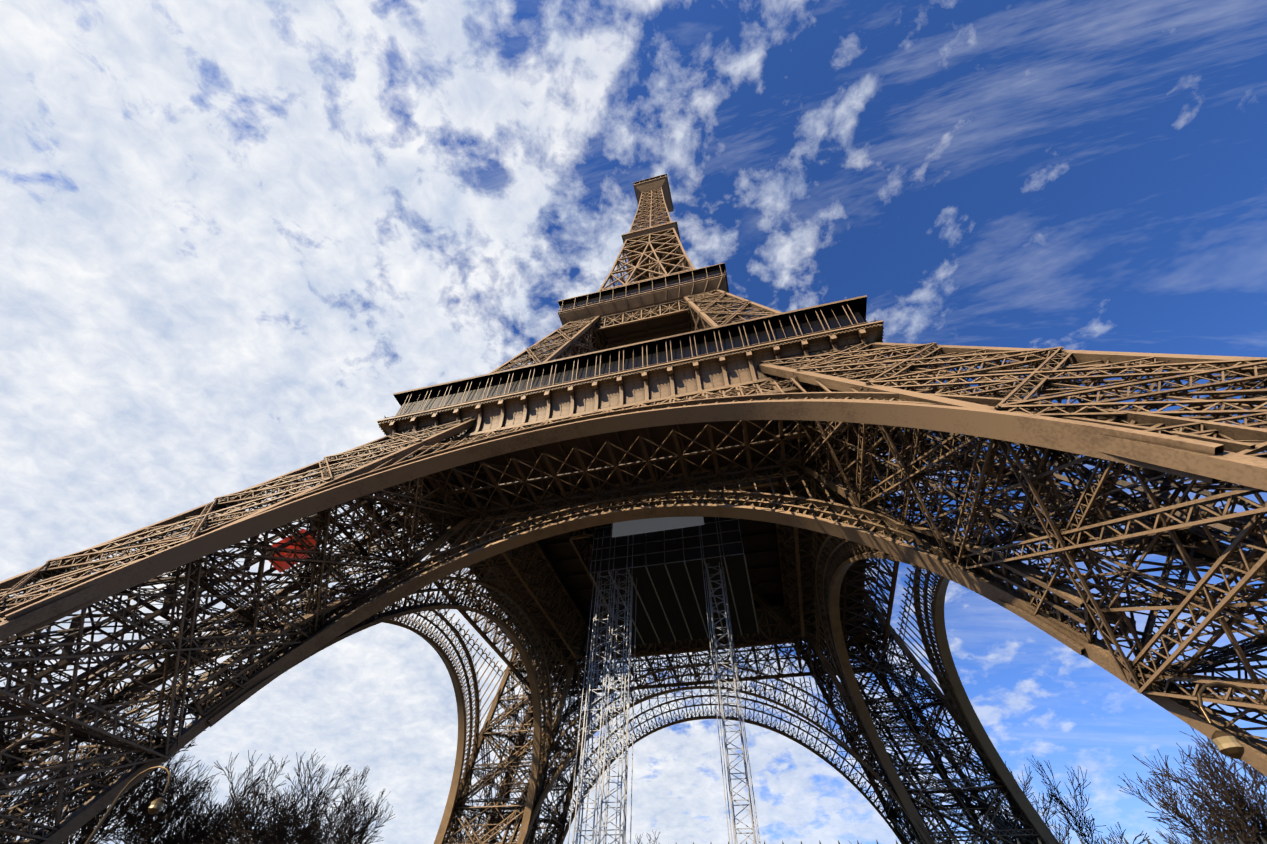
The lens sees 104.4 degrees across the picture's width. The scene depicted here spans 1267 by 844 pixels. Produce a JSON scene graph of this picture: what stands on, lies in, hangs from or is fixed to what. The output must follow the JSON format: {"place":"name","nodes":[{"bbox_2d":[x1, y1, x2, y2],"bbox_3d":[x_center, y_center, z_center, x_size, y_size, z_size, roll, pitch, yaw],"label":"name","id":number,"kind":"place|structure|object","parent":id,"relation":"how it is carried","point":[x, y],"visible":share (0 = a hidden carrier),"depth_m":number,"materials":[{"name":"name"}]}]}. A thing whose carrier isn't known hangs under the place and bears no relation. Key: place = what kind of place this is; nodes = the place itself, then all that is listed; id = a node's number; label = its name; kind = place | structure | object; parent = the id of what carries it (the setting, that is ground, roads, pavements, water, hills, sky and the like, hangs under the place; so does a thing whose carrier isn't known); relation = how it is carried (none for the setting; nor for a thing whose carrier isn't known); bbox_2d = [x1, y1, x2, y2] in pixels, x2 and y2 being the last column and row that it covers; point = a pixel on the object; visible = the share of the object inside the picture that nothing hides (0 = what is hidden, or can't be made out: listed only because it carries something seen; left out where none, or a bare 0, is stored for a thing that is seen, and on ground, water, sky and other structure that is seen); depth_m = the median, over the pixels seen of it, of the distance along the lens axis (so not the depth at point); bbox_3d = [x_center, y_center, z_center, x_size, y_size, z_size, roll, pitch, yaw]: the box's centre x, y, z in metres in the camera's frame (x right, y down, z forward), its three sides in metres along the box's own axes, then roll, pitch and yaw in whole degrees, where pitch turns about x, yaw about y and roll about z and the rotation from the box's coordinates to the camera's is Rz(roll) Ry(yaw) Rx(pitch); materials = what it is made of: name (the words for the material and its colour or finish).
{"place":"outdoors","nodes":[
{"label":"outdoors","id":0,"kind":"place"},
{"bbox_2d":[0,676,44,798],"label":"bare tree","id":1,"kind":"object","parent":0,"point":[1,710],"visible":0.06,"depth_m":90.73,"materials":[{"name":"brown plant"}]},
{"bbox_2d":[0,757,61,811],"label":"bare tree","id":2,"kind":"object","parent":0,"point":[3,809],"visible":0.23,"depth_m":116.91,"materials":[{"name":"brown plant"}]},
{"bbox_2d":[446,812,490,843],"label":"bare tree","id":3,"kind":"object","parent":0,"point":[464,831],"visible":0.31,"depth_m":134.99,"materials":[{"name":"brown plant"}]},
{"bbox_2d":[0,0,1266,843],"label":"sky","id":4,"kind":"structure","parent":0,"point":[231,231],"materials":[{"name":"blue"}]},
{"bbox_2d":[543,835,1266,843],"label":"spear fence","id":5,"kind":"object","parent":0,"point":[1171,841],"visible":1,"depth_m":3.27,"materials":[{"name":"grey metal"}]},
{"bbox_3d":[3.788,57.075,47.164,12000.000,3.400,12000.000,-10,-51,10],"label":"ground","id":6,"kind":"structure","parent":0,"visible":0},
{"bbox_2d":[0,731,141,840],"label":"bare tree","id":7,"kind":"object","parent":6,"relation":"on","point":[45,789],"visible":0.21,"depth_m":95.43,"materials":[{"name":"brown plant"}]},
{"bbox_2d":[20,701,205,843],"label":"bare tree","id":8,"kind":"object","parent":6,"relation":"on","point":[93,822],"visible":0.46,"depth_m":80.52,"materials":[{"name":"brown plant"}]},
{"bbox_2d":[85,766,170,843],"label":"lamp post","id":9,"kind":"object","parent":6,"relation":"on","point":[156,805],"visible":1,"depth_m":19.80,"materials":[{"name":"brown metal"}]},
{"bbox_2d":[99,754,251,843],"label":"bare tree","id":10,"kind":"object","parent":6,"relation":"on","point":[172,812],"visible":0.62,"depth_m":99.78,"materials":[{"name":"brown plant"}]},
{"bbox_2d":[159,802,261,843],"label":"bare tree","id":11,"kind":"object","parent":6,"relation":"on","point":[219,821],"depth_m":136.19,"materials":[{"name":"brown plant"}]},
{"bbox_2d":[143,771,289,843],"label":"bare tree","id":12,"kind":"object","parent":6,"relation":"on","point":[225,819],"visible":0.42,"depth_m":115.76,"materials":[{"name":"brown plant"}]},
{"bbox_2d":[204,749,373,843],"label":"bare tree","id":13,"kind":"object","parent":6,"relation":"on","point":[282,833],"visible":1,"depth_m":101.05,"materials":[{"name":"brown plant"}]},
{"bbox_2d":[258,790,347,843],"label":"bare tree","id":14,"kind":"object","parent":6,"relation":"on","point":[316,813],"visible":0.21,"depth_m":124.42,"materials":[{"name":"brown plant"}]},
{"bbox_2d":[304,765,394,843],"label":"bare tree","id":15,"kind":"object","parent":6,"relation":"on","point":[360,833],"visible":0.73,"depth_m":117.49,"materials":[{"name":"brown plant"}]},
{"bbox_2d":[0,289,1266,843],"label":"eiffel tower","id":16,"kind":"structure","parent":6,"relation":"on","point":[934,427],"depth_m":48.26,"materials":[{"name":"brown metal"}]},
{"bbox_2d":[268,529,315,572],"bbox_3d":[-39.518,14.866,56.873,3.899,4.441,2.800,25,-54,-18],"label":"red elevator","id":17,"kind":"object","parent":16,"relation":"attached to","point":[284,565],"visible":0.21,"depth_m":55.89,"materials":[{"name":"red metal"}]},
{"bbox_2d":[397,297,802,624],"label":"panels","id":18,"kind":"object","parent":16,"relation":"on","point":[568,551],"depth_m":93.33,"materials":[{"name":"black metal"}]},
{"bbox_2d":[377,295,883,655],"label":"observation deck","id":19,"kind":"structure","parent":16,"relation":"on","point":[697,356],"depth_m":69.52,"materials":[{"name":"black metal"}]},
{"bbox_2d":[378,372,888,689],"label":"tower lattice underside","id":20,"kind":"object","parent":16,"relation":"attached to","point":[607,458],"visible":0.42,"depth_m":72.41,"materials":[{"name":"brown metal"}]},
{"bbox_2d":[558,263,729,348],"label":"upper observation deck","id":21,"kind":"structure","parent":16,"relation":"on","point":[655,291],"depth_m":123.46,"materials":[{"name":"black metal"}]},
{"bbox_2d":[598,187,694,291],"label":"spire","id":22,"kind":"structure","parent":21,"relation":"on","point":[643,217],"depth_m":179.46,"materials":[{"name":"brown metal"}]},
{"bbox_2d":[621,174,680,280],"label":"platforms","id":23,"kind":"object","parent":22,"relation":"on","point":[650,184],"visible":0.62,"depth_m":198.75,"materials":[{"name":"black metal"}]},
{"bbox_2d":[590,503,758,645],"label":"platform underside","id":24,"kind":"object","parent":16,"relation":"hanging from","point":[667,569],"visible":0.83,"depth_m":73.53,"materials":[{"name":"grey metal"}]},
{"bbox_2d":[626,830,659,843],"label":"bare tree","id":25,"kind":"object","parent":6,"relation":"on","point":[647,837],"visible":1,"depth_m":149.06,"materials":[{"name":"brown plant"}]},
{"bbox_2d":[568,517,760,843],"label":"lattice pylons","id":26,"kind":"object","parent":6,"relation":"on","point":[624,806],"visible":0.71,"depth_m":56.07,"materials":[{"name":"silver metal"}]},
{"bbox_2d":[961,756,1149,843],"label":"bare tree","id":27,"kind":"object","parent":6,"relation":"on","point":[1067,812],"visible":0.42,"depth_m":101.92,"materials":[{"name":"brown plant"}]},
{"bbox_2d":[1118,726,1266,843],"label":"bare tree","id":28,"kind":"object","parent":6,"relation":"on","point":[1238,804],"visible":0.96,"depth_m":80.71,"materials":[{"name":"brown plant"}]},
{"bbox_2d":[1153,790,1266,843],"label":"bare tree","id":29,"kind":"object","parent":6,"relation":"on","point":[1177,839],"visible":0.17,"depth_m":100.36,"materials":[{"name":"brown plant"}]},
{"bbox_2d":[1196,682,1266,758],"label":"lamp post","id":30,"kind":"object","parent":6,"relation":"on","point":[1227,744],"visible":1,"depth_m":11.09,"materials":[{"name":"brown metal"}]},
{"bbox_2d":[1202,791,1266,837],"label":"bare tree","id":31,"kind":"object","parent":6,"relation":"on","point":[1257,818],"visible":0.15,"depth_m":104.88,"materials":[{"name":"brown plant"}]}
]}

